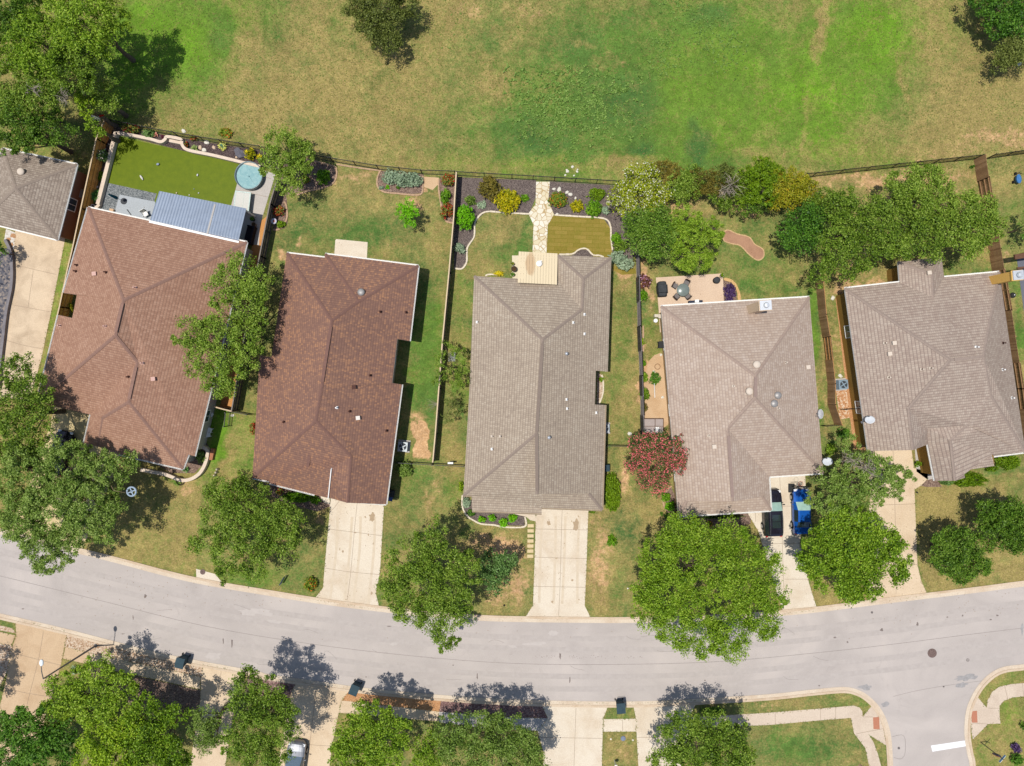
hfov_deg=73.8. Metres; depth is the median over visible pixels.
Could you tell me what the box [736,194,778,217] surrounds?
hedge tree
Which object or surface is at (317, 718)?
driveway
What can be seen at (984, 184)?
wooden fence
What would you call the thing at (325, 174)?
shrub
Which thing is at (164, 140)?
retaining wall
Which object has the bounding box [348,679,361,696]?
wheeled bin
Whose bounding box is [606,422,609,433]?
air conditioner
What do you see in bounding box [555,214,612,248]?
bed edging
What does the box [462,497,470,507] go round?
shrub
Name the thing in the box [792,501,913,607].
tree
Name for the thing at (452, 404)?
tree
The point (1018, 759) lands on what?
shrub
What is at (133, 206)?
patio
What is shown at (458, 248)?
shrub
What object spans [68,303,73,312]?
shrub
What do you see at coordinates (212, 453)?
brick bench
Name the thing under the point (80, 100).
tree
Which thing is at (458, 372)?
tree
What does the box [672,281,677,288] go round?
patio chair
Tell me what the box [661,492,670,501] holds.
shrub
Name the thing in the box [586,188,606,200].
shrub
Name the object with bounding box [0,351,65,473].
tree
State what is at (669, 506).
shrub
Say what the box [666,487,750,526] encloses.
mulch bed
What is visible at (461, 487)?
flowering shrub
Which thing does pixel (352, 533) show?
driveway
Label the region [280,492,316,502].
hedge shrub
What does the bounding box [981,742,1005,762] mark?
stop sign
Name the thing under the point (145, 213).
folding chair
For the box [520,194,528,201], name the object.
shrub
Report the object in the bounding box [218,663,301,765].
tree
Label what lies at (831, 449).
shrub
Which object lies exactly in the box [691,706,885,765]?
sidewalk
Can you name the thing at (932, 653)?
manhole cover
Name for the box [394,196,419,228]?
tree
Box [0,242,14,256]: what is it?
tree
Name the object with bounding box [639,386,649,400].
shrub
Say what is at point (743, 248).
sand pit rim
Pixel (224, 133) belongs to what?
flowering shrub
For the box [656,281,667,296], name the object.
covered grill
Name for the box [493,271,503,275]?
flowering shrub
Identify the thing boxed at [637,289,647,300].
shrub
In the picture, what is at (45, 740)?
tree
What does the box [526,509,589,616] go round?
driveway
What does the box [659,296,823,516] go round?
house
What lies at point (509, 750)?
tree
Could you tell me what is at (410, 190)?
mulch bed
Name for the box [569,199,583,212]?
flowering shrub
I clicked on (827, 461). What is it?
satellite dish
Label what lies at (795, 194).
hedge tree
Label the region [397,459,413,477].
shrub
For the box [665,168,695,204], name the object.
hedge tree
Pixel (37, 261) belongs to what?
driveway
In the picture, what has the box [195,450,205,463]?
shrub
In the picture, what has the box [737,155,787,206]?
hedge tree
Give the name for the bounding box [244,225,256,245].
outdoor sofa
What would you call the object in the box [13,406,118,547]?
driveway
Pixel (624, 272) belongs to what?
sod lawn
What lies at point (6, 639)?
sidewalk
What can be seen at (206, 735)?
tree
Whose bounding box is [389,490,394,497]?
wheeled bin
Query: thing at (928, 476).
walkway
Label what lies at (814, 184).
hedge tree
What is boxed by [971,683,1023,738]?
sidewalk
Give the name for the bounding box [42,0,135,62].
tree
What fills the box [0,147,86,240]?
house
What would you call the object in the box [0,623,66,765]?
driveway
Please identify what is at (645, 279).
flowering shrub
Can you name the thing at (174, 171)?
artificial lawn
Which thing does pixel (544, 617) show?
kerb
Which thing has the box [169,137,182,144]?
garden bench
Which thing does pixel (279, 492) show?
flowering shrub
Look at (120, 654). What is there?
gravel bed
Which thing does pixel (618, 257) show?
grey shrub
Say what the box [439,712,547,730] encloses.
sidewalk
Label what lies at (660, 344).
wheeled bin
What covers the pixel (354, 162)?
iron fence
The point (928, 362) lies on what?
house
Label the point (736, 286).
bed edging
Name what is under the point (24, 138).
tree
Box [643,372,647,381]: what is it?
shrub
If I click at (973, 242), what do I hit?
tree
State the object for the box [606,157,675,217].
tree
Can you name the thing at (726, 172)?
hedge tree
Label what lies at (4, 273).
gravel bed
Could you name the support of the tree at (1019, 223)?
on the ground at (354, 204)
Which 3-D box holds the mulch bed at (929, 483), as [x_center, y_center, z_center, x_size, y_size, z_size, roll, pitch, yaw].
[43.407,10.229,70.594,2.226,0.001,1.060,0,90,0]
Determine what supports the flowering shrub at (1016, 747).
on the ground at (354, 204)
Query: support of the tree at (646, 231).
on the ground at (354, 204)
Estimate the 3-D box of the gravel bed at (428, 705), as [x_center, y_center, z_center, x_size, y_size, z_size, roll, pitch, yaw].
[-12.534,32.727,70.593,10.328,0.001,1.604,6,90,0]
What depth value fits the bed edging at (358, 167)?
70.51 m
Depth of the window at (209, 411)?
69.32 m
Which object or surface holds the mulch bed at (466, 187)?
on the ground at (354, 204)
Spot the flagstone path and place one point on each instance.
(541, 213)
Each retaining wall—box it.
[0,239,14,386]
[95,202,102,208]
[96,132,118,204]
[116,131,259,167]
[140,445,210,481]
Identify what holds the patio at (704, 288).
on the ground at (354, 204)
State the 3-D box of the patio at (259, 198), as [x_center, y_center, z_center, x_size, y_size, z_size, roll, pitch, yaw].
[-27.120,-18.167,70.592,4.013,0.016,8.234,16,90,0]
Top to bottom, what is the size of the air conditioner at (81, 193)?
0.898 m
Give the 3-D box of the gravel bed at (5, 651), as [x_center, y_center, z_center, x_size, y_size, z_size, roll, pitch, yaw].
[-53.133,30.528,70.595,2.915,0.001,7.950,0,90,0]
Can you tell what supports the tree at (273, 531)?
on the ground at (354, 204)
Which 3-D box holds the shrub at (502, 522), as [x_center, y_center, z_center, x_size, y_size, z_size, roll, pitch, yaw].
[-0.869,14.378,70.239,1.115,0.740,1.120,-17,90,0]
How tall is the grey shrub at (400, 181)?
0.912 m
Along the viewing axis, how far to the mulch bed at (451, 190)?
70.59 m
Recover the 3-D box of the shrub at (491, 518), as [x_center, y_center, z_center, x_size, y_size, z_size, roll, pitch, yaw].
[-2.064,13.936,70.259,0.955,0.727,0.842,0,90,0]
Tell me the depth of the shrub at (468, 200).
70.29 m
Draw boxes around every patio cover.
[149,191,255,242]
[518,251,556,284]
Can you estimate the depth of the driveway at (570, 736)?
70.59 m
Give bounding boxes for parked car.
[47,429,76,475]
[285,739,307,765]
[761,488,784,536]
[790,488,813,534]
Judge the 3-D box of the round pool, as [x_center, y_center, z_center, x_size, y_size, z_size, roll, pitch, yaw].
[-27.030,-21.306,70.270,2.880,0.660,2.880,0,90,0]
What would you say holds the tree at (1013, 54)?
on the ground at (354, 204)
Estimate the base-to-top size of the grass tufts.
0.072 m
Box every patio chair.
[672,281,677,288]
[673,293,679,299]
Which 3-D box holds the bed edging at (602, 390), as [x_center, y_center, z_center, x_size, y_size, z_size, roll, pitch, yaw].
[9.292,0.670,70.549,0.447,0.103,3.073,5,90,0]
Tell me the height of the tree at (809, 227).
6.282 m
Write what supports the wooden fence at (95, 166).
on the ground at (354, 204)
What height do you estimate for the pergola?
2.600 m
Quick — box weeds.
[440,0,751,168]
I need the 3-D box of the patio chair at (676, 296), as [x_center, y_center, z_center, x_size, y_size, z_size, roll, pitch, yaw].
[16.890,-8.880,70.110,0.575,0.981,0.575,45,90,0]
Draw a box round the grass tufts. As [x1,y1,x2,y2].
[102,0,1023,175]
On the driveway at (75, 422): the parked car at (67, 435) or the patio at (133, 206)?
the parked car at (67, 435)
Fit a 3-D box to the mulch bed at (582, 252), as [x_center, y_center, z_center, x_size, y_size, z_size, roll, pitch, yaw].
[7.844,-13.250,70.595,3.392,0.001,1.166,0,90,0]
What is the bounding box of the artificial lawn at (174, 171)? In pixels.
[108,137,238,204]
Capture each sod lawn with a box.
[547,216,611,256]
[612,266,635,274]
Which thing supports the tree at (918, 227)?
on the ground at (354, 204)
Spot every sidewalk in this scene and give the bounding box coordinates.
[0,632,14,645]
[63,647,88,663]
[89,653,200,688]
[339,701,438,720]
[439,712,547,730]
[603,719,635,731]
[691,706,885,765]
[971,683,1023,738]
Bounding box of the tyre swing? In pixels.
[111,485,136,496]
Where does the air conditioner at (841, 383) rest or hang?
on the ground at (354, 204)
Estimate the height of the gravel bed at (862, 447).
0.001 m
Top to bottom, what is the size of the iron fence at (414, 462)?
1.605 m
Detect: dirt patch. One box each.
[221,216,266,407]
[424,177,438,189]
[644,353,667,427]
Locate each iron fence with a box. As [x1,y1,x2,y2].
[109,119,267,149]
[227,411,251,414]
[309,155,454,174]
[393,461,432,465]
[432,463,464,466]
[456,171,619,184]
[806,154,984,176]
[986,150,1023,158]
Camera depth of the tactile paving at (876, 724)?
70.58 m
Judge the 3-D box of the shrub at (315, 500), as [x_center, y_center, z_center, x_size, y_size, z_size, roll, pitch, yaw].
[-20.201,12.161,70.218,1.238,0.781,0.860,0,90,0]
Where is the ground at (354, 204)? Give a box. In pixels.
[0,0,1023,765]
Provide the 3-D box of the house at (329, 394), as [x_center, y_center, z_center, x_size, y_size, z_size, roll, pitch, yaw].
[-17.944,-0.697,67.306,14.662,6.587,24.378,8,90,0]
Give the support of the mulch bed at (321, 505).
on the ground at (354, 204)
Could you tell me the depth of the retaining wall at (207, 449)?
70.05 m
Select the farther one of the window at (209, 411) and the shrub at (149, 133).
the shrub at (149, 133)
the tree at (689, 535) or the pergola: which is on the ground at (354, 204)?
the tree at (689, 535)
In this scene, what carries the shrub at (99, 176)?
on the mulch bed at (228, 151)
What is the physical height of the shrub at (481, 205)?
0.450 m
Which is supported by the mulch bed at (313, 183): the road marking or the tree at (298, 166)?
the tree at (298, 166)
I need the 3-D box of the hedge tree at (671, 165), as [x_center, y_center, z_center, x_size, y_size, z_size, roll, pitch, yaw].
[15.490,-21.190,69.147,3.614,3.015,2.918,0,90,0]
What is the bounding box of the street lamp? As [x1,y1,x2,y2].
[39,644,97,678]
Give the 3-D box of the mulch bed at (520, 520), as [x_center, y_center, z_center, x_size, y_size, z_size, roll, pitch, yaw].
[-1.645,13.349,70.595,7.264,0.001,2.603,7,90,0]
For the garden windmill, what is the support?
on the ground at (354, 204)
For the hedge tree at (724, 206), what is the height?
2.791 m
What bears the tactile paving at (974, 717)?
on the sidewalk at (989, 713)
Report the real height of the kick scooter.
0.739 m
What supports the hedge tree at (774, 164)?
on the ground at (354, 204)
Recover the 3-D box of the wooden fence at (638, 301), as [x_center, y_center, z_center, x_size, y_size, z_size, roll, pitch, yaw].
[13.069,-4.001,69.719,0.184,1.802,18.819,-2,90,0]
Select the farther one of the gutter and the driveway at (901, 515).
the driveway at (901, 515)
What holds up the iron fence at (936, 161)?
on the ground at (354, 204)
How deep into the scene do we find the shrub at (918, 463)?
70.07 m
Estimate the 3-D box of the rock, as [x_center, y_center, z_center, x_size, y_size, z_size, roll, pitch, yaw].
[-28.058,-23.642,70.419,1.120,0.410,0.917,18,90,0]
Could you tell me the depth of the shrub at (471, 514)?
70.17 m
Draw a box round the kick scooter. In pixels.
[1012,172,1021,183]
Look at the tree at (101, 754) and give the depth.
63.89 m
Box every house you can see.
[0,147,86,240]
[38,206,252,469]
[252,252,419,505]
[462,254,611,514]
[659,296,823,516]
[836,256,1023,480]
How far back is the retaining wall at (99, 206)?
70.24 m
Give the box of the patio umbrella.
[108,194,126,203]
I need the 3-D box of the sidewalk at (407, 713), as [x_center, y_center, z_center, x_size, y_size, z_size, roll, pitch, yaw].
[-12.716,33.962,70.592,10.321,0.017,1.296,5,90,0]
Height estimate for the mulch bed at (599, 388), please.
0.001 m
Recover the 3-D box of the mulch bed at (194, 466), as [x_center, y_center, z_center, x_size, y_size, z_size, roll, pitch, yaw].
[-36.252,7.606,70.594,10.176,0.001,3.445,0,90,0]
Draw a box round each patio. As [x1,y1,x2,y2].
[115,195,154,219]
[231,171,274,244]
[334,239,367,257]
[512,255,554,279]
[656,274,723,331]
[1017,258,1023,308]
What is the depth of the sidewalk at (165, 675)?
70.59 m
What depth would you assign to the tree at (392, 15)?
66.86 m
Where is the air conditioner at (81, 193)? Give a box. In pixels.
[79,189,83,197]
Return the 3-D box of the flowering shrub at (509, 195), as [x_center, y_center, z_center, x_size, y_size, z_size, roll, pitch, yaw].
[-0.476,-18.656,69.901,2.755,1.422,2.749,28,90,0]
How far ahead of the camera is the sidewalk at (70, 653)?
70.59 m
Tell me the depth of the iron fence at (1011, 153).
69.80 m
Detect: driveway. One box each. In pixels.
[0,231,64,398]
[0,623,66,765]
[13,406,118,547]
[191,668,240,765]
[279,685,347,765]
[316,498,383,605]
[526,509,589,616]
[538,707,606,765]
[634,705,694,765]
[748,476,815,609]
[866,449,926,599]
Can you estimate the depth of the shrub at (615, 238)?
69.91 m
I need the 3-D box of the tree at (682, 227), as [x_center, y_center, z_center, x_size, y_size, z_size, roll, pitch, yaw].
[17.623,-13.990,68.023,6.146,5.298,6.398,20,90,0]
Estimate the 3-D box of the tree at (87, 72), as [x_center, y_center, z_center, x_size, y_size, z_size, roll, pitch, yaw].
[-41.605,-28.645,66.340,8.654,8.655,5.850,-30,90,0]
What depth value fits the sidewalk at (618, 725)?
70.59 m
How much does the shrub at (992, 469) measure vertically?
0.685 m
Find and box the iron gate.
[223,412,230,426]
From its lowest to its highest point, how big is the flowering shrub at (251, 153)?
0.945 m
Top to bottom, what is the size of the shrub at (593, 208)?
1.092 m
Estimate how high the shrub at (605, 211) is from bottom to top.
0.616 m
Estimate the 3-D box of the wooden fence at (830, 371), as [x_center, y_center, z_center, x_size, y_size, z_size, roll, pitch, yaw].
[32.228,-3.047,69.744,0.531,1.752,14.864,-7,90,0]
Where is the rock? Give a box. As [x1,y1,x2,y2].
[235,149,245,157]
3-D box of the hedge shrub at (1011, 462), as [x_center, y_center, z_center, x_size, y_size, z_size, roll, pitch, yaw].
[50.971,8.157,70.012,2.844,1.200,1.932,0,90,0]
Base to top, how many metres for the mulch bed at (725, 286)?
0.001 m
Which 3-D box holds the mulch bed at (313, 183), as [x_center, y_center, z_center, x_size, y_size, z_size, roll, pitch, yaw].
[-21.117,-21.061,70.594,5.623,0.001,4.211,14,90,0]
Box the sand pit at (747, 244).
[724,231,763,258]
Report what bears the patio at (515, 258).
on the ground at (354, 204)
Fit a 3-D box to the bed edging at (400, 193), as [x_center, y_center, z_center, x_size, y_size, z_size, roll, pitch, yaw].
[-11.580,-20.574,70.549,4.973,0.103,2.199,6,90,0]
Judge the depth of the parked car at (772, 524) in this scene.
69.01 m
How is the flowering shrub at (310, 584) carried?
on the ground at (354, 204)
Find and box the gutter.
[0,531,1023,765]
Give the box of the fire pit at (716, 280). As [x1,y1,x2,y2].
[713,277,719,283]
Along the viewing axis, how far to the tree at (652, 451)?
66.21 m
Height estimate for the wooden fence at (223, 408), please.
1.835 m
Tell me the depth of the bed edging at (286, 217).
70.51 m
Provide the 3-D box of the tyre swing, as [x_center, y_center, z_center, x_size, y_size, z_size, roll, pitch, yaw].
[-36.597,9.820,63.752,2.772,1.754,1.008,27,90,0]
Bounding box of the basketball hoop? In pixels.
[788,481,808,492]
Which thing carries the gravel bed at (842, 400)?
on the ground at (354, 204)
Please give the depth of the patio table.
69.88 m
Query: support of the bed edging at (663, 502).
on the ground at (354, 204)
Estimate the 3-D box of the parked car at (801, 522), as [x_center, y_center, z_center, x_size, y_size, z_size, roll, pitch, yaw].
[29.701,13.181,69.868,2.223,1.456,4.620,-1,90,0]
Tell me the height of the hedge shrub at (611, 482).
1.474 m
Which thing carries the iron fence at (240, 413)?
on the ground at (354, 204)
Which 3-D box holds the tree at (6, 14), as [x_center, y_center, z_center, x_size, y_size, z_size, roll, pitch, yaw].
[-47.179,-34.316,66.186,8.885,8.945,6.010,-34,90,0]
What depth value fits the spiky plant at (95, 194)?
70.16 m
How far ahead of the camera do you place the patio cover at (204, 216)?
67.70 m
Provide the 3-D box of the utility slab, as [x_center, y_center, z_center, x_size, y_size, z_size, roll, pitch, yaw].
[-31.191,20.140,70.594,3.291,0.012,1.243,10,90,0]
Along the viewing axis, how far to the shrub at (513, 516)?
70.14 m
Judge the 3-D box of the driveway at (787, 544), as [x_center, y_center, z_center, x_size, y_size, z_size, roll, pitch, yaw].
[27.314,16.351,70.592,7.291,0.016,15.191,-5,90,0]
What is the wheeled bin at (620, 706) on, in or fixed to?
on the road
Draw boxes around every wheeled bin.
[174,653,190,668]
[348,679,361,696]
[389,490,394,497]
[605,465,609,471]
[615,698,625,713]
[657,341,663,347]
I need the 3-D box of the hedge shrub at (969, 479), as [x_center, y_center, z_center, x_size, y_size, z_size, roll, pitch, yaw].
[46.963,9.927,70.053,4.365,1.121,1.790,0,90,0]
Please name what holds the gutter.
on the road
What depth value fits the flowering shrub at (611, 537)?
70.24 m
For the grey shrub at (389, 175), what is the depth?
70.01 m
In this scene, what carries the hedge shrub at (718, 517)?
on the mulch bed at (742, 520)
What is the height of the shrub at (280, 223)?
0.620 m
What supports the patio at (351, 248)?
on the ground at (354, 204)
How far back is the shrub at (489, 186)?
69.66 m
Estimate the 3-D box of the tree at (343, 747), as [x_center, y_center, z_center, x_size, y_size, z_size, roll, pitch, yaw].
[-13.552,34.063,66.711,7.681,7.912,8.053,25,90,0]
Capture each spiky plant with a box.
[91,189,98,201]
[218,141,225,149]
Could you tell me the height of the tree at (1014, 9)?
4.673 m
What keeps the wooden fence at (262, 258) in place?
on the ground at (354, 204)
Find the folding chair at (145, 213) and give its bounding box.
[139,209,150,216]
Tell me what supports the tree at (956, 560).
on the ground at (354, 204)
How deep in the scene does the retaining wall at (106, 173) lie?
70.10 m
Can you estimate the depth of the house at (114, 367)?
66.13 m
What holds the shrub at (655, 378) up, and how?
on the dirt patch at (654, 410)
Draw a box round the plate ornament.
[271,218,276,223]
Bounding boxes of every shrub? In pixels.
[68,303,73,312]
[95,148,109,161]
[98,171,102,181]
[121,123,139,133]
[141,129,154,137]
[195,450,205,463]
[218,127,232,137]
[243,147,255,159]
[249,422,255,433]
[272,205,284,216]
[276,220,286,227]
[276,488,284,496]
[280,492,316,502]
[303,176,310,183]
[303,576,317,592]
[310,497,321,504]
[316,169,330,184]
[380,168,397,184]
[392,170,406,186]
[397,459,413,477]
[403,172,423,187]
[439,173,454,185]
[439,202,452,219]
[440,187,450,203]
[453,243,465,253]
[455,204,474,231]
[458,482,463,491]
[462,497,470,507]
[464,195,476,204]
[467,509,476,515]
[476,200,485,209]
[477,175,500,201]
[478,516,485,522]
[487,514,496,521]
[493,188,520,214]
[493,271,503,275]
[498,518,507,527]
[508,514,517,522]
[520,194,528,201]
[547,191,567,207]
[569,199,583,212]
[585,199,602,218]
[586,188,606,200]
[601,206,610,214]
[604,472,621,511]
[607,249,627,263]
[607,534,617,546]
[611,232,620,244]
[612,239,628,252]
[616,258,634,271]
[637,273,651,288]
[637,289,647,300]
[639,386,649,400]
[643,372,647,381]
[648,371,660,384]
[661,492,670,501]
[664,501,674,510]
[697,514,745,518]
[701,707,726,716]
[723,282,735,300]
[825,443,837,455]
[837,427,850,438]
[914,461,921,466]
[938,481,953,485]
[950,471,989,487]
[985,466,999,471]
[994,455,1021,471]
[1010,742,1021,753]
[1011,753,1023,765]
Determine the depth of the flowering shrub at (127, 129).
69.94 m
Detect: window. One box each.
[67,197,77,212]
[205,410,210,421]
[844,325,850,337]
[854,401,860,413]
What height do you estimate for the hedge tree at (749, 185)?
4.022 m
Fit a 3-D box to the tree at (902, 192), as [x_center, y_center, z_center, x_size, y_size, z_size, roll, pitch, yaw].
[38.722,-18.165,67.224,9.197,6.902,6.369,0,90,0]
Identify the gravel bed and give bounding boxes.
[0,248,9,341]
[0,626,14,632]
[0,644,11,684]
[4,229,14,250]
[65,635,90,651]
[82,667,200,713]
[88,642,202,676]
[100,183,155,210]
[245,676,295,705]
[342,693,440,711]
[439,701,546,717]
[836,301,864,449]
[836,390,849,418]
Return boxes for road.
[0,534,1023,765]
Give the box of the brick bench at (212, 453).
[209,448,215,459]
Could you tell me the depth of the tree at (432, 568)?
63.24 m
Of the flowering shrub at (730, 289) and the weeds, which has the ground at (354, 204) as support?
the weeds
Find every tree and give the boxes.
[0,0,49,56]
[0,4,86,86]
[0,54,61,135]
[0,82,81,156]
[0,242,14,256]
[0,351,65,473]
[0,435,140,576]
[0,704,82,765]
[23,34,105,109]
[38,648,145,743]
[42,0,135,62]
[69,712,144,765]
[73,90,118,128]
[82,74,128,117]
[82,116,120,142]
[117,689,195,765]
[170,250,275,399]
[181,470,308,587]
[186,702,229,758]
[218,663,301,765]
[257,122,315,198]
[327,698,412,765]
[337,0,421,57]
[376,513,482,653]
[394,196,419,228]
[407,727,445,765]
[430,708,550,765]
[431,339,469,389]
[440,391,461,422]
[475,547,519,597]
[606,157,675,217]
[620,199,679,264]
[623,430,689,499]
[628,510,791,665]
[645,706,757,765]
[651,158,684,186]
[664,202,725,272]
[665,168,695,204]
[677,163,705,200]
[690,167,727,201]
[707,188,736,214]
[714,160,752,201]
[733,165,761,209]
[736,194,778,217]
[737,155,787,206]
[762,157,785,185]
[767,165,813,212]
[775,200,831,256]
[789,170,825,207]
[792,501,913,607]
[799,187,833,213]
[803,433,917,521]
[806,181,901,288]
[865,160,964,222]
[881,197,951,263]
[926,187,1012,264]
[927,524,995,587]
[966,0,1023,41]
[971,493,1023,556]
[989,31,1023,75]
[1007,211,1023,239]
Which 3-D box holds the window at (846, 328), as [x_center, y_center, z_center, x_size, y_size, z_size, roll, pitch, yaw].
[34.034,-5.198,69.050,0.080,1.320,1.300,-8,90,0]
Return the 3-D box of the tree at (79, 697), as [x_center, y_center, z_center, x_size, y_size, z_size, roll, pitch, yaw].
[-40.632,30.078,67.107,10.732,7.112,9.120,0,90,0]
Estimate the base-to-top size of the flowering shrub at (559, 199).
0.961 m
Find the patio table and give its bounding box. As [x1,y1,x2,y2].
[677,284,689,295]
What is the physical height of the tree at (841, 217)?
7.699 m
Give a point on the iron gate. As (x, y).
(224, 419)
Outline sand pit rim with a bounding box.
[723,229,764,260]
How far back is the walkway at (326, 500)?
70.59 m
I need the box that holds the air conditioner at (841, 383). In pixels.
[834,378,848,390]
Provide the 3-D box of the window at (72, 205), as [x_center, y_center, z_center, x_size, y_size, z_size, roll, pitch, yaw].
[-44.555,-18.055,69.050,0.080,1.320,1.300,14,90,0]
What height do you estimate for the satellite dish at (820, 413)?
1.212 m
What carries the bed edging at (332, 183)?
on the ground at (354, 204)
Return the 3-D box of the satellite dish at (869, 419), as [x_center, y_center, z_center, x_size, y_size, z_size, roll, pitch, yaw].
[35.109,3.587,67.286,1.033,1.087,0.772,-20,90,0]
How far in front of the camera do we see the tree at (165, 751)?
64.09 m
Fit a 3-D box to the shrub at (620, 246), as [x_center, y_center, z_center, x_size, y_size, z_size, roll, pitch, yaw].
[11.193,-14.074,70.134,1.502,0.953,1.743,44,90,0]
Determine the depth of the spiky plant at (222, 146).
70.31 m
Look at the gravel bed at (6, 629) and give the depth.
70.59 m
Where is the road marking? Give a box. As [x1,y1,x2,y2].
[931,741,965,751]
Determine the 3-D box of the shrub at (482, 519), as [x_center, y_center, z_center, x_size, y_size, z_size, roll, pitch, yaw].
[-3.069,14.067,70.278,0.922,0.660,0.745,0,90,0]
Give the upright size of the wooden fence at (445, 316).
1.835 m
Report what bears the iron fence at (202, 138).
on the ground at (354, 204)
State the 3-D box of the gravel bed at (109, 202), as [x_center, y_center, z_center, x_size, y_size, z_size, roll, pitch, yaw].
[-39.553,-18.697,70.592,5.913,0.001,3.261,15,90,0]
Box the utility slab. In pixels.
[196,569,219,581]
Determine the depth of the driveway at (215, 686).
70.59 m
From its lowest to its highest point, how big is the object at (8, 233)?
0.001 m
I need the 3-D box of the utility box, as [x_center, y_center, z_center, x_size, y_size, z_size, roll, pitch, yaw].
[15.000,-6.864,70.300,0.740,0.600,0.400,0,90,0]
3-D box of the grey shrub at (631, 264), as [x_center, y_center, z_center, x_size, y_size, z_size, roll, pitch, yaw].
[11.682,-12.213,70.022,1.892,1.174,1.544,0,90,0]
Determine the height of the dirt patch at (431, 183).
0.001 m
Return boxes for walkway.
[321,496,330,503]
[516,514,535,520]
[915,449,931,479]
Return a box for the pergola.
[1013,253,1023,268]
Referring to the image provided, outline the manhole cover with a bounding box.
[928,649,936,657]
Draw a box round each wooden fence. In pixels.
[38,121,113,387]
[213,405,238,411]
[231,180,282,410]
[432,172,457,462]
[635,252,644,436]
[816,280,842,424]
[974,154,1023,437]
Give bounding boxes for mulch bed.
[94,127,278,204]
[156,443,208,472]
[264,483,329,510]
[273,194,287,228]
[281,158,335,194]
[378,171,423,193]
[439,176,454,221]
[454,177,535,268]
[463,497,524,525]
[549,181,639,264]
[571,249,592,256]
[597,373,603,404]
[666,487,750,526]
[723,280,736,300]
[921,479,941,486]
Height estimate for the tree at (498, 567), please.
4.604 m
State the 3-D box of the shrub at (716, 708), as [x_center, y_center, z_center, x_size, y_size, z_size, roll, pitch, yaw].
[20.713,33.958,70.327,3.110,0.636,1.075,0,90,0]
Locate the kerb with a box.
[0,528,1023,765]
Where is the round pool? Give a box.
[234,161,263,190]
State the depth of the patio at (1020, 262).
70.59 m
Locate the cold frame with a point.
(651, 425)
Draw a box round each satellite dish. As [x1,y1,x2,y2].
[816,409,822,418]
[822,457,832,465]
[861,416,874,423]
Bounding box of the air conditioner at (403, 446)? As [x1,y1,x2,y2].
[397,439,410,452]
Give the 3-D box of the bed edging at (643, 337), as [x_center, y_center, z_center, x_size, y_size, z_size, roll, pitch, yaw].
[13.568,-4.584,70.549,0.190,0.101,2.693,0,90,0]
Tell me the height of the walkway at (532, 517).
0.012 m
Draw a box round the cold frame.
[644,418,663,433]
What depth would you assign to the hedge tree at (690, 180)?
68.14 m
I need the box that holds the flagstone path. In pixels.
[529,182,553,252]
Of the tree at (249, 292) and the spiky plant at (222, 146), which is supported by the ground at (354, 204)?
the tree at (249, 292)
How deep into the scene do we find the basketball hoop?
70.40 m
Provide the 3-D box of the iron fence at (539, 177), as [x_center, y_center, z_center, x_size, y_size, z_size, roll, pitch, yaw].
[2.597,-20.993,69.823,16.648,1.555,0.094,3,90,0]
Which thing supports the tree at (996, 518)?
on the ground at (354, 204)
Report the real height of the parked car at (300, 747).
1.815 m
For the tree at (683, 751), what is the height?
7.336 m
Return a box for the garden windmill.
[91,114,115,130]
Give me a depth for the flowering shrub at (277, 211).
70.05 m
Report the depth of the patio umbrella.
70.50 m
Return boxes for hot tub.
[233,191,252,212]
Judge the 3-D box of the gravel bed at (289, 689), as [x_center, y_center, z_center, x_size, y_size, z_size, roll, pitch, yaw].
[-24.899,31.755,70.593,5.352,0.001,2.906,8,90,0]
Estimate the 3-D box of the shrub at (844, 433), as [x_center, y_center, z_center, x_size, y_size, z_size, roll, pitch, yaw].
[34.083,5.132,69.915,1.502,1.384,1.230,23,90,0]
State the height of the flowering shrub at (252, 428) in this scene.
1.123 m
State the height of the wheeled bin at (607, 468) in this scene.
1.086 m
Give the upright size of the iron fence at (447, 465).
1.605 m
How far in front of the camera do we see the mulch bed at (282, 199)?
70.59 m
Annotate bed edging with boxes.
[273,202,287,230]
[297,160,337,195]
[336,163,380,171]
[376,171,423,195]
[438,179,452,223]
[455,210,529,269]
[461,495,526,527]
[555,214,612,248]
[559,248,603,256]
[599,375,603,403]
[642,326,643,351]
[662,485,672,516]
[724,278,740,299]
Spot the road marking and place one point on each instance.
(945, 746)
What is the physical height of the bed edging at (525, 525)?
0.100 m
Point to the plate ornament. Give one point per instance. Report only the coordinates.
(273, 220)
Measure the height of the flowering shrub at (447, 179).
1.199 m
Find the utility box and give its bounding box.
[653,314,660,318]
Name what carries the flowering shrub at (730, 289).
on the mulch bed at (725, 286)
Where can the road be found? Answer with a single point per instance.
(890, 667)
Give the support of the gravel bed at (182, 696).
on the ground at (354, 204)
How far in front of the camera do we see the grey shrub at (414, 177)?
70.05 m
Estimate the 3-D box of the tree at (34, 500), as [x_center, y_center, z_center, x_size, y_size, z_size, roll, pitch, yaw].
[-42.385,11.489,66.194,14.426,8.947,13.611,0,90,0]
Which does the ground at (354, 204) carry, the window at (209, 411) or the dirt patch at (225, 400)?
the dirt patch at (225, 400)
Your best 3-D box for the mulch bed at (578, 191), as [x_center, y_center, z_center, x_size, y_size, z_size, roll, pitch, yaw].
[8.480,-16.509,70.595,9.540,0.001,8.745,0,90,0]
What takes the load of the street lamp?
on the gravel bed at (120, 654)
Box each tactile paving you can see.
[873,717,879,728]
[971,711,977,722]

